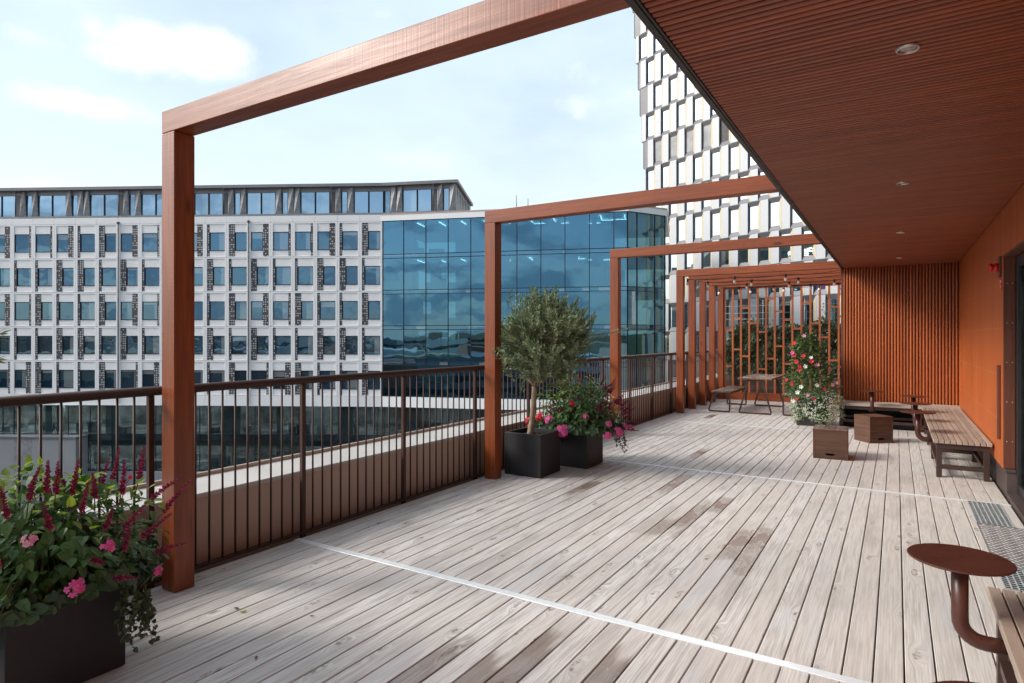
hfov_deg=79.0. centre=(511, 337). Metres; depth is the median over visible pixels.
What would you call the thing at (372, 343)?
window
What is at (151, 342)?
window
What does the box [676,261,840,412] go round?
pergola frame
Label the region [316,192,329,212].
penthouse window
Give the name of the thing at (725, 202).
window
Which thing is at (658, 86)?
window
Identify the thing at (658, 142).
window
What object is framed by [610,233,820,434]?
pergola frame
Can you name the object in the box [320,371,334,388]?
window
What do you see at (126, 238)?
window
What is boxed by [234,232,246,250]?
window
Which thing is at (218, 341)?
window
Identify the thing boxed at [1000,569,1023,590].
floor grate
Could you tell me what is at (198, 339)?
window
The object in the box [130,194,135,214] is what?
penthouse window
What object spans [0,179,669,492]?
office building
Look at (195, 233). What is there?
window
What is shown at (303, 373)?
window
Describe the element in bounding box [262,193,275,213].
penthouse window
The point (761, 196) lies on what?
window
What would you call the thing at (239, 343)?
window
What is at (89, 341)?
window
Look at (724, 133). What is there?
window
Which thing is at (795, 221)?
window
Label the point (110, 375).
window
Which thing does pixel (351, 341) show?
window
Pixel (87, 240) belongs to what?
window
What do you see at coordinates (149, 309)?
window
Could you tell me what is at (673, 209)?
window
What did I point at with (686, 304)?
window
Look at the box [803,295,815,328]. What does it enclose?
window
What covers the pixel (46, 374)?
window
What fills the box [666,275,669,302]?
window
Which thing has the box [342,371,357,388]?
window
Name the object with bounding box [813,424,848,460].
wooden crate
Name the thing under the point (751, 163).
window
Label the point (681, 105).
window
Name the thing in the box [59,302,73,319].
window
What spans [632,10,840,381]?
tower building
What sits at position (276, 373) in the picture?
window
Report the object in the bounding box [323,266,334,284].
window
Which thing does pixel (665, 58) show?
window
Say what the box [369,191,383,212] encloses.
penthouse window
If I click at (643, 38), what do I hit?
window
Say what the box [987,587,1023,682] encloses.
slatted bench
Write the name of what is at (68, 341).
window
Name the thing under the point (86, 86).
sky
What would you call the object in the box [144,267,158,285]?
window
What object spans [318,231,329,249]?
window
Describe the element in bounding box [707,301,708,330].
window
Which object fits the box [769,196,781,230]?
window
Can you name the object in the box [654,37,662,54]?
window
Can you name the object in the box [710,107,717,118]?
window
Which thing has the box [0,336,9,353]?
window
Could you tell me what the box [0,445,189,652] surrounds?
flowering plant
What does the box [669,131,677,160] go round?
window
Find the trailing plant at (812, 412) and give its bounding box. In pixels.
[789,388,845,424]
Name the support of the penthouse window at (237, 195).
in the office building at (297, 280)
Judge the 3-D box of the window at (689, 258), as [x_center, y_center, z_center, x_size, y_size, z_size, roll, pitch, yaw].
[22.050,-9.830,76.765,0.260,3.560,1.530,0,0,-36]
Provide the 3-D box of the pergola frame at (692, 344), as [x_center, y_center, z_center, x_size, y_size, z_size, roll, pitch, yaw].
[5.317,0.079,13.218,3.090,3.038,0.135,0,0,32]
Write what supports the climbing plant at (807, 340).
in the plant pot at (807, 422)
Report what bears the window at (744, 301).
in the tower building at (688, 137)
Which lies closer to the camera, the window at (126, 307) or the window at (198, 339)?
the window at (198, 339)
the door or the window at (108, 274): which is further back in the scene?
the window at (108, 274)
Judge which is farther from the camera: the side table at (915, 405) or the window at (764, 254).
the window at (764, 254)
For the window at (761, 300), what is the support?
in the tower building at (688, 137)
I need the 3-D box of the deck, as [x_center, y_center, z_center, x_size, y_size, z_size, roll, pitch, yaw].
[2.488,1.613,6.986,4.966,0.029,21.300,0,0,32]
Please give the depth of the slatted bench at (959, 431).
7.52 m
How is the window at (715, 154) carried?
in the tower building at (688, 137)
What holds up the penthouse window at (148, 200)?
in the office building at (297, 280)
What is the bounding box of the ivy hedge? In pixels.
[726,303,840,377]
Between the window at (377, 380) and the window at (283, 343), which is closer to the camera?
the window at (377, 380)
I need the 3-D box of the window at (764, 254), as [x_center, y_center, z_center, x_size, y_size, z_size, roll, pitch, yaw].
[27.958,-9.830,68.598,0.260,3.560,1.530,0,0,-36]
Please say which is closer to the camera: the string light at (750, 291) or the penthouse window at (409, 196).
the string light at (750, 291)
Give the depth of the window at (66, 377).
65.53 m
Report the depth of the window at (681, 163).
78.00 m
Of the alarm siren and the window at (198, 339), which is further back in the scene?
the window at (198, 339)
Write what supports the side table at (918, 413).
attached to the slatted bench at (959, 431)
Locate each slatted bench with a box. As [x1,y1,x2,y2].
[922,407,991,481]
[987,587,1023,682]
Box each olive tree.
[0,328,10,362]
[490,284,630,433]
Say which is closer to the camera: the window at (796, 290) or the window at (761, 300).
the window at (796, 290)
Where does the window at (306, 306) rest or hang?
in the office building at (297, 280)
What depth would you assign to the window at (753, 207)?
69.78 m
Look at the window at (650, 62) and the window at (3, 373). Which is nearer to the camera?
the window at (3, 373)
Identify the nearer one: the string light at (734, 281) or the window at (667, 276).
the string light at (734, 281)
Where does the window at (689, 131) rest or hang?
in the tower building at (688, 137)
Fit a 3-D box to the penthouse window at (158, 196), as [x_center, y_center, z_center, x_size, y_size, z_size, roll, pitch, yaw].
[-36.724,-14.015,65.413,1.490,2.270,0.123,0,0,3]
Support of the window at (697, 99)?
in the tower building at (688, 137)
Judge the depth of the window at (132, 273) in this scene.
65.14 m
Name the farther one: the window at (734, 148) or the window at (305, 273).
the window at (734, 148)
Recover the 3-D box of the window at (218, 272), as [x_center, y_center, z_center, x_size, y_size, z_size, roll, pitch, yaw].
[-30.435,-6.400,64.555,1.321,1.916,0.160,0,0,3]
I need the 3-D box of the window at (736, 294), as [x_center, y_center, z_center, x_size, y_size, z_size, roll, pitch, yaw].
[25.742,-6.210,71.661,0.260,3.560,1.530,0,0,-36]
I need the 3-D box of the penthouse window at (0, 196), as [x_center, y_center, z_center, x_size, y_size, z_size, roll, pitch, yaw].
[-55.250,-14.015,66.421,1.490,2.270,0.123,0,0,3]
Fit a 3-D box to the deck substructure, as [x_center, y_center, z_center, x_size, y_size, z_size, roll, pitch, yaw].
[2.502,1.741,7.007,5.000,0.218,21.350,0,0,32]
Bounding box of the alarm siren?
[988,256,1001,277]
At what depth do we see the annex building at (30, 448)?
63.98 m
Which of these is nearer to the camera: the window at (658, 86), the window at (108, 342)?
the window at (108, 342)
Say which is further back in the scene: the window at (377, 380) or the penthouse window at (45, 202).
the penthouse window at (45, 202)
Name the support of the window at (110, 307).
in the office building at (297, 280)
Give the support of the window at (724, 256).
in the tower building at (688, 137)
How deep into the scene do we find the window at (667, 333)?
79.67 m
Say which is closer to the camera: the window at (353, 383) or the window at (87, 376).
the window at (353, 383)
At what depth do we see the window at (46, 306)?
65.65 m
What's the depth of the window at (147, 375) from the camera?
65.04 m
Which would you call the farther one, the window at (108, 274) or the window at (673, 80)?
the window at (673, 80)
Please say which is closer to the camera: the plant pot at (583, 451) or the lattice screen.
the plant pot at (583, 451)
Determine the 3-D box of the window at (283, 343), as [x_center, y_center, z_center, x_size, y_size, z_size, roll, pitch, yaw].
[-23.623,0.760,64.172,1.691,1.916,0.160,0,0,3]
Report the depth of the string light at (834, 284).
13.88 m
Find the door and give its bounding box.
[1016,252,1023,500]
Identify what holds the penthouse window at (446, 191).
in the office building at (297, 280)
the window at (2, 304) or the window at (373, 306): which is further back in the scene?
the window at (2, 304)
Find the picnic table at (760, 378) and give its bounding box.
[737,374,784,414]
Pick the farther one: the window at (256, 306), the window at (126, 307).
the window at (126, 307)
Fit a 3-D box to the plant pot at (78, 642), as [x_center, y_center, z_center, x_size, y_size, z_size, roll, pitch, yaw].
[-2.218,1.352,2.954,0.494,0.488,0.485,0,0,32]
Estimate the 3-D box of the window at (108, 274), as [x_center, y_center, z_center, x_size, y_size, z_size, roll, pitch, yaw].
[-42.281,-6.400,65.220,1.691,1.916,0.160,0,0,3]
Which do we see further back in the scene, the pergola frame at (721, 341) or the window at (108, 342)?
the window at (108, 342)
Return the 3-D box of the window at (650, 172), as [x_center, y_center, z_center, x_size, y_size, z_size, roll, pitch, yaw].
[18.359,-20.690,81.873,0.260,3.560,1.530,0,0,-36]
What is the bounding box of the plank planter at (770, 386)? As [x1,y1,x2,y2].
[726,299,840,395]
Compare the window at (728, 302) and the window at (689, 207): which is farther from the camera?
the window at (689, 207)
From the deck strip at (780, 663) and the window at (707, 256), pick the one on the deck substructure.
the deck strip at (780, 663)
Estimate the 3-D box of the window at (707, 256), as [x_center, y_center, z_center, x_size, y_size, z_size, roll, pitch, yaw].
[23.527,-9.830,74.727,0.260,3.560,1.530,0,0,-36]
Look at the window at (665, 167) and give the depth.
80.08 m
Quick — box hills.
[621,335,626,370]
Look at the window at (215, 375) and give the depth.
64.61 m
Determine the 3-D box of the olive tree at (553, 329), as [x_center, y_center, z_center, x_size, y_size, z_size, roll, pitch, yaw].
[0.459,0.265,7.413,1.422,1.815,1.650,0,0,32]
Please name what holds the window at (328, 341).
in the office building at (297, 280)
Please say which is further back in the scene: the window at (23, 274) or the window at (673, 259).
the window at (673, 259)
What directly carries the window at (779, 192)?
in the tower building at (688, 137)
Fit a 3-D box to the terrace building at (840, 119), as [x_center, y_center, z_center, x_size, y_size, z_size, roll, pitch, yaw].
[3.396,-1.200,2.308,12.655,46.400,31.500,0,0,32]
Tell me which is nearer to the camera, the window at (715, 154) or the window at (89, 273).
the window at (89, 273)
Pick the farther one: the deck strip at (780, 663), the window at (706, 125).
the window at (706, 125)
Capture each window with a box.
[0,196,1,216]
[0,235,4,252]
[0,268,9,285]
[0,302,4,319]
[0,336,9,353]
[0,370,7,387]
[2,196,15,216]
[14,234,28,252]
[14,370,25,387]
[15,302,28,319]
[17,268,30,285]
[17,336,30,353]
[27,196,31,216]
[36,234,49,251]
[38,268,51,285]
[38,336,51,353]
[39,196,52,215]
[41,370,51,387]
[42,302,51,319]
[53,195,65,215]
[57,234,67,251]
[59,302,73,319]
[59,370,73,387]
[63,268,73,285]
[63,336,73,353]
[73,195,77,215]
[80,234,94,251]
[81,302,94,319]
[81,370,94,387]
[84,268,94,285]
[84,336,94,353]
[90,195,104,215]
[101,268,115,285]
[102,336,115,353]
[104,234,115,251]
[105,195,118,215]
[105,302,115,319]
[105,370,115,387]
[120,233,131,251]
[120,302,131,319]
[121,370,135,387]
[126,267,137,285]
[127,336,137,353]
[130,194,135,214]
[142,194,155,214]
[142,233,156,251]
[142,302,156,319]
[142,370,153,386]
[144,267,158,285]
[145,336,158,353]
[156,194,161,214]
[195,194,208,214]
[195,233,196,250]
[195,267,202,284]
[195,301,202,319]
[195,336,202,353]
[195,370,202,383]
[209,193,223,214]
[209,232,224,250]
[209,301,224,319]
[210,370,224,382]
[213,267,224,284]
[213,336,224,353]
[232,267,246,284]
[232,336,246,353]
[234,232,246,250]
[234,301,246,319]
[235,193,240,213]
[235,370,246,388]
[247,193,261,213]
[251,232,262,250]
[251,301,262,319]
[251,370,265,388]
[257,267,268,284]
[257,336,268,353]
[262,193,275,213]
[273,232,288,249]
[273,301,288,319]
[273,370,284,388]
[276,266,290,284]
[276,336,290,353]
[282,193,287,213]
[295,232,310,249]
[297,266,312,284]
[298,336,312,353]
[301,192,314,213]
[301,301,312,319]
[301,371,312,388]
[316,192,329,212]
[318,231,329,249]
[319,301,334,319]
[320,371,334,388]
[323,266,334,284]
[323,336,334,353]
[342,192,347,212]
[342,231,357,249]
[342,301,357,319]
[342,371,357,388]
[345,266,357,284]
[346,336,357,353]
[354,191,368,212]
[364,266,379,284]
[365,336,379,354]
[368,231,379,249]
[368,301,379,319]
[368,371,379,389]
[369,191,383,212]
[385,191,390,212]
[403,190,416,211]
[417,189,431,210]
[444,188,449,209]
[639,31,647,61]
[646,55,654,85]
[646,111,654,140]
[646,166,654,189]
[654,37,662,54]
[654,80,662,109]
[654,136,662,165]
[661,51,669,78]
[661,105,669,134]
[661,162,669,187]
[666,218,669,244]
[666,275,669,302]
[666,332,669,359]
[669,73,677,103]
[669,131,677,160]
[669,204,677,217]
[669,254,677,274]
[669,303,675,330]
[673,192,789,380]
[677,99,685,129]
[677,157,685,185]
[677,215,685,243]
[685,76,694,97]
[685,125,694,155]
[685,202,694,214]
[685,253,694,268]
[685,302,687,330]
[693,93,702,124]
[693,152,702,183]
[693,212,702,242]
[696,280,698,300]
[696,332,698,360]
[702,119,711,151]
[702,180,711,210]
[702,240,711,268]
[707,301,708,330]
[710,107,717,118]
[710,147,720,179]
[710,208,720,239]
[716,331,717,349]
[719,118,730,146]
[719,175,730,207]
[719,238,730,267]
[726,300,730,329]
[729,142,739,174]
[729,205,739,236]
[729,289,739,299]
[738,171,749,203]
[738,235,749,265]
[738,299,747,329]
[748,154,758,169]
[748,201,759,233]
[750,288,759,297]
[758,168,770,199]
[758,232,770,264]
[759,298,770,329]
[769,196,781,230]
[769,287,781,296]
[779,228,792,262]
[779,297,790,324]
[790,206,803,227]
[790,261,803,295]
[802,226,815,260]
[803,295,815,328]
[814,259,827,294]
[826,294,840,323]
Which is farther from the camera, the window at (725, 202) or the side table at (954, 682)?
the window at (725, 202)
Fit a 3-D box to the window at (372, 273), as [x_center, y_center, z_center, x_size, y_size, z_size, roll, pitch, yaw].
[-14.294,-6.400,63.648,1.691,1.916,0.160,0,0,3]
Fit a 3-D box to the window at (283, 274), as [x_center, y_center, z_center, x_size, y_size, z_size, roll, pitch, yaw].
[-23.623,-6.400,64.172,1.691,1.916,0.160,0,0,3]
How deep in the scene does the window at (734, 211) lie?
71.85 m
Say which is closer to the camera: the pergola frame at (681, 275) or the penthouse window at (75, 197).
the pergola frame at (681, 275)
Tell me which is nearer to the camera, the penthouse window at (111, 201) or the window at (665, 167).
the penthouse window at (111, 201)
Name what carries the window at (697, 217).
in the tower building at (688, 137)
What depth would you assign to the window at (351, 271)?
63.81 m
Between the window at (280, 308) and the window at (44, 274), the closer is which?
the window at (280, 308)
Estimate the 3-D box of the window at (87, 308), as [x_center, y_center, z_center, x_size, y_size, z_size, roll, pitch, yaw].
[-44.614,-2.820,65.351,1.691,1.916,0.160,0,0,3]
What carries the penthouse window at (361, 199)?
in the office building at (297, 280)
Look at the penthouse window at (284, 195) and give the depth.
64.69 m
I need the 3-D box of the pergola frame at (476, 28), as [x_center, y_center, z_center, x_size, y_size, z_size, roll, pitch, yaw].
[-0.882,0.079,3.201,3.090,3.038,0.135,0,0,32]
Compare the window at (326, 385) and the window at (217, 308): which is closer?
the window at (326, 385)
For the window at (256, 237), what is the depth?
64.38 m
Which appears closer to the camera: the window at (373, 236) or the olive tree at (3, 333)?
the olive tree at (3, 333)
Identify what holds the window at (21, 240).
in the office building at (297, 280)
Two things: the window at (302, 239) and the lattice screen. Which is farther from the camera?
the window at (302, 239)
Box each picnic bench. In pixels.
[708,386,746,411]
[782,388,812,415]
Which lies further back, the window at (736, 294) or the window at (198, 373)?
the window at (736, 294)
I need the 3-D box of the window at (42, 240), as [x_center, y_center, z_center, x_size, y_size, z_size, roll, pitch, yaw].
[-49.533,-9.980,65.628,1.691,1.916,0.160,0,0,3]
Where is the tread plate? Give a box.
[977,523,1023,569]
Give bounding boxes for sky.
[0,0,644,334]
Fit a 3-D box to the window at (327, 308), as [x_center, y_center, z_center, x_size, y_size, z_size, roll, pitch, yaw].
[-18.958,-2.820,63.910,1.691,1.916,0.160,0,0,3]
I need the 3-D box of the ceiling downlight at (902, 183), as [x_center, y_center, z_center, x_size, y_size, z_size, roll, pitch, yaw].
[3.295,-1.302,5.240,0.101,0.014,0.101,0,0,32]
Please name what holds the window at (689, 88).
in the tower building at (688, 137)
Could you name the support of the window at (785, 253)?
in the tower building at (688, 137)
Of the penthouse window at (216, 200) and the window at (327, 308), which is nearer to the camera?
the window at (327, 308)
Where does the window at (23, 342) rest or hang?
in the office building at (297, 280)
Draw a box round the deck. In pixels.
[82,398,1023,682]
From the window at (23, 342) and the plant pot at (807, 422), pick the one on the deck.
the plant pot at (807, 422)
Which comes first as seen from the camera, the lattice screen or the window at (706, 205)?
the lattice screen
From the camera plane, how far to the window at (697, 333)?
76.04 m
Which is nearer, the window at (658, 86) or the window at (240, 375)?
the window at (240, 375)
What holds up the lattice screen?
on the deck
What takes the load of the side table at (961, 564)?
attached to the slatted bench at (1007, 606)
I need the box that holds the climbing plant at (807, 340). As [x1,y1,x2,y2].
[781,332,843,404]
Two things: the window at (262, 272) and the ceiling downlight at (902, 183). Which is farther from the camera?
the window at (262, 272)
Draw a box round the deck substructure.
[809,430,1021,682]
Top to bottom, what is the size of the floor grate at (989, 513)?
0.005 m
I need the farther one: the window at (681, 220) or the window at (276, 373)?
the window at (681, 220)
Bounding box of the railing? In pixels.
[0,349,717,588]
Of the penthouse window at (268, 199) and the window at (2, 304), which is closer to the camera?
the penthouse window at (268, 199)
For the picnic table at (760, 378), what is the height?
0.751 m
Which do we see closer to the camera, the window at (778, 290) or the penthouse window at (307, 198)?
the penthouse window at (307, 198)
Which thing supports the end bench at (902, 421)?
on the deck
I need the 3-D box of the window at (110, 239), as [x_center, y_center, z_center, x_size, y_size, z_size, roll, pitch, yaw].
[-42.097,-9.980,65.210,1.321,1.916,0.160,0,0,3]
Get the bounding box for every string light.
[686,270,838,285]
[698,274,840,287]
[707,279,839,290]
[717,282,840,291]
[718,284,840,294]
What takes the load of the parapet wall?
on the terrace building at (840, 119)
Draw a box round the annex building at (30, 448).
[0,434,89,506]
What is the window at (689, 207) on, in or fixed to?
in the tower building at (688, 137)
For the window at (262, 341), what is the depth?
64.35 m
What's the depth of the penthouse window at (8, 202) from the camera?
66.32 m
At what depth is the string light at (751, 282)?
13.43 m
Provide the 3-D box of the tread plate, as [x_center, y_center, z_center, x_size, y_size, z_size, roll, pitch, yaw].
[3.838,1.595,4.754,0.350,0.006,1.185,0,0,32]
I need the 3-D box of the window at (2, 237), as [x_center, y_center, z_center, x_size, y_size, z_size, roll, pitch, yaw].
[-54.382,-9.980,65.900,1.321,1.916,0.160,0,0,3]
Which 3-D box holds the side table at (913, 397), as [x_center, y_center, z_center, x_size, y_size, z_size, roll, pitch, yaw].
[6.329,1.109,9.796,0.377,0.381,0.374,0,0,32]
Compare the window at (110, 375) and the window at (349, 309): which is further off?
the window at (110, 375)
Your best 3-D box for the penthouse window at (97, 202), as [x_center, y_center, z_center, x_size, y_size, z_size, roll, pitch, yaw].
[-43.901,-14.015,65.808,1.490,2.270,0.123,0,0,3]
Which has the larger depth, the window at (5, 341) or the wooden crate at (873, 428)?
the window at (5, 341)
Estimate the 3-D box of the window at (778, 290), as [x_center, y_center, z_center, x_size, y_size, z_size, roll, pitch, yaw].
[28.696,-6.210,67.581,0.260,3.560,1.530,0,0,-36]
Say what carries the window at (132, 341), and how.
in the office building at (297, 280)
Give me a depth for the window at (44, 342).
65.66 m
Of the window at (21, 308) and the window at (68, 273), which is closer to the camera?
the window at (68, 273)
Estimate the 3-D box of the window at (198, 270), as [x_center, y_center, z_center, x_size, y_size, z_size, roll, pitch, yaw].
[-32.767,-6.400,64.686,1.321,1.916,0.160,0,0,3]
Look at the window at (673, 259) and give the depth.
79.03 m
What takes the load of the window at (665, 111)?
in the tower building at (688, 137)
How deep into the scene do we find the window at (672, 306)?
79.15 m
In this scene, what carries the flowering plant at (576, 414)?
in the plant pot at (583, 451)
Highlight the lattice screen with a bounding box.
[724,283,840,404]
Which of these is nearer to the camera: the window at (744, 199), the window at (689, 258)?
the window at (744, 199)
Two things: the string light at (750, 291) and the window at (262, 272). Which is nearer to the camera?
the string light at (750, 291)
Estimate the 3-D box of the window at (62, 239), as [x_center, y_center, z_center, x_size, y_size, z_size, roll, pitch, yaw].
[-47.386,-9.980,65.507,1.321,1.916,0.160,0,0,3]
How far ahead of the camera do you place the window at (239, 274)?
64.49 m
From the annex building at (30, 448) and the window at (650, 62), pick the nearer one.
the annex building at (30, 448)
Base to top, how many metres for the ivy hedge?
1.954 m
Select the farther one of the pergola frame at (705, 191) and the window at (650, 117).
the window at (650, 117)
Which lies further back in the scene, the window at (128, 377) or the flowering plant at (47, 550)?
the window at (128, 377)
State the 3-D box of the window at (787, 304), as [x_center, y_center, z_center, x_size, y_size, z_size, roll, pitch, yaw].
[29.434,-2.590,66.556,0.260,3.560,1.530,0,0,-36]
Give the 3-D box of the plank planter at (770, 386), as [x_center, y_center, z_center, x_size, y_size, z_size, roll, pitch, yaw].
[7.031,0.297,15.982,3.095,2.595,0.580,0,0,32]
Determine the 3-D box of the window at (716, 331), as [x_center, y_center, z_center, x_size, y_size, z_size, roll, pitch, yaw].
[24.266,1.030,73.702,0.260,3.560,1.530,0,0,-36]
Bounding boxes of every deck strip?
[294,538,870,682]
[603,459,1010,505]
[653,419,917,438]
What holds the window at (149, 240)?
in the office building at (297, 280)
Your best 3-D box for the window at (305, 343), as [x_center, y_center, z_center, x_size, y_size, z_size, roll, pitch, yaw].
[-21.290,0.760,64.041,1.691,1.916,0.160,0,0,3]
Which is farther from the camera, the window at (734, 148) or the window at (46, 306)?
the window at (734, 148)
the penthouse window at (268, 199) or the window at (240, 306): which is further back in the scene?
the penthouse window at (268, 199)
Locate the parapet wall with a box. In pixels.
[32,376,717,595]
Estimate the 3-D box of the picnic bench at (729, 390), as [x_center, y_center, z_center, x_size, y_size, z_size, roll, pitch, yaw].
[4.926,1.377,14.145,0.468,0.445,1.800,0,0,32]
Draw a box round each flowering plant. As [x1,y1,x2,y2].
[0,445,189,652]
[524,373,643,452]
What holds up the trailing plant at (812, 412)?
in the plant pot at (807, 422)
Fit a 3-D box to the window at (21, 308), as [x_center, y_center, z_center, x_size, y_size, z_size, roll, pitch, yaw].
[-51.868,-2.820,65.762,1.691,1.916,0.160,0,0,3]
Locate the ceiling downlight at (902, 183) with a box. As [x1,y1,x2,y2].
[896,182,909,184]
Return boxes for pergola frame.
[162,0,629,592]
[485,175,778,479]
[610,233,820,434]
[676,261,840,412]
[688,269,840,408]
[699,273,840,404]
[709,277,840,401]
[718,280,840,398]
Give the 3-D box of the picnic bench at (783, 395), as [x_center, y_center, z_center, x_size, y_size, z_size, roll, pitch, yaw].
[6.202,1.377,13.355,0.468,0.445,1.800,0,0,32]
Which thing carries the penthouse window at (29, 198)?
in the office building at (297, 280)
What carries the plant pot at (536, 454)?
on the deck
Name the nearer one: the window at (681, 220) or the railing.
the railing
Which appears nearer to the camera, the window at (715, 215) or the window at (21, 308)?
the window at (21, 308)
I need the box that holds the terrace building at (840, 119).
[625,0,1023,524]
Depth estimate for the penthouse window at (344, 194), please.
64.35 m
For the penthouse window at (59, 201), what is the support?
in the office building at (297, 280)
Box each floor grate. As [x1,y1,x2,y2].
[967,500,1013,526]
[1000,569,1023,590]
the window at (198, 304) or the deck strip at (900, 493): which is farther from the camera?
the window at (198, 304)
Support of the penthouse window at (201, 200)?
in the office building at (297, 280)
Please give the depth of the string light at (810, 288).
14.97 m
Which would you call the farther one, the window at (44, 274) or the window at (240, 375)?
the window at (44, 274)
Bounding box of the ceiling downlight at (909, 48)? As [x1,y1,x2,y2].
[895,43,920,54]
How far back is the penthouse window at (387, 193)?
64.06 m
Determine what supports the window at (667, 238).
in the tower building at (688, 137)
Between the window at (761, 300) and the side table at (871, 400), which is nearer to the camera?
the side table at (871, 400)
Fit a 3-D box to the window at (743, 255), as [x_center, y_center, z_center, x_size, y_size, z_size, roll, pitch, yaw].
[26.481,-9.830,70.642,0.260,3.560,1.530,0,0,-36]
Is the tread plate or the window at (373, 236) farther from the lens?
the window at (373, 236)
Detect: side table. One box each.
[860,390,884,411]
[899,395,926,420]
[900,402,930,429]
[900,410,935,443]
[907,543,1016,663]
[933,681,976,682]
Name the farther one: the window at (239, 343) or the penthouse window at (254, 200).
the penthouse window at (254, 200)
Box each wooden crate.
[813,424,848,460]
[854,414,892,442]
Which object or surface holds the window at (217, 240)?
in the office building at (297, 280)
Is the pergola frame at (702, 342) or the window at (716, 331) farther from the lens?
the window at (716, 331)
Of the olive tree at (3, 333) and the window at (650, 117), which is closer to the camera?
the olive tree at (3, 333)
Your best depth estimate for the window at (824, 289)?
63.49 m
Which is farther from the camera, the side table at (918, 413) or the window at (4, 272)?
the window at (4, 272)
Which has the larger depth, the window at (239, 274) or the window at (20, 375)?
the window at (20, 375)
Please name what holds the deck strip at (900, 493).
on the deck substructure
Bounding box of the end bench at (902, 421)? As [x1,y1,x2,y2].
[838,400,961,431]
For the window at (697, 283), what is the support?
in the tower building at (688, 137)
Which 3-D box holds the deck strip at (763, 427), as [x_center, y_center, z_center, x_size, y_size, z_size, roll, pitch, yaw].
[4.884,1.609,10.855,4.980,0.023,0.038,0,0,32]
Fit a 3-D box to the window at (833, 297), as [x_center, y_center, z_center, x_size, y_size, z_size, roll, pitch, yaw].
[32.388,-2.590,62.475,0.260,3.560,1.530,0,0,-36]
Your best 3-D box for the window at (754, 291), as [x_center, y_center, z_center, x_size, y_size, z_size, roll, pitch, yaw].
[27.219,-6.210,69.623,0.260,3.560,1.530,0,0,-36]
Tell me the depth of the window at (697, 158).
75.91 m
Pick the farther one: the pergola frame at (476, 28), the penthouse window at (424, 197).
the penthouse window at (424, 197)
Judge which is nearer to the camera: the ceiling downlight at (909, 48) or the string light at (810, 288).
the ceiling downlight at (909, 48)
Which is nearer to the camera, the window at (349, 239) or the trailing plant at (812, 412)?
the trailing plant at (812, 412)
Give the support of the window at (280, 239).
in the office building at (297, 280)
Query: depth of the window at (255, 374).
64.36 m
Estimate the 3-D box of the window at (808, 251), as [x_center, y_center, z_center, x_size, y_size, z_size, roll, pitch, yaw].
[30.911,-9.830,64.515,0.260,3.560,1.530,0,0,-36]
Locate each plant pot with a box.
[0,567,124,682]
[505,427,559,477]
[558,424,602,468]
[797,399,828,425]
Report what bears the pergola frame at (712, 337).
on the deck

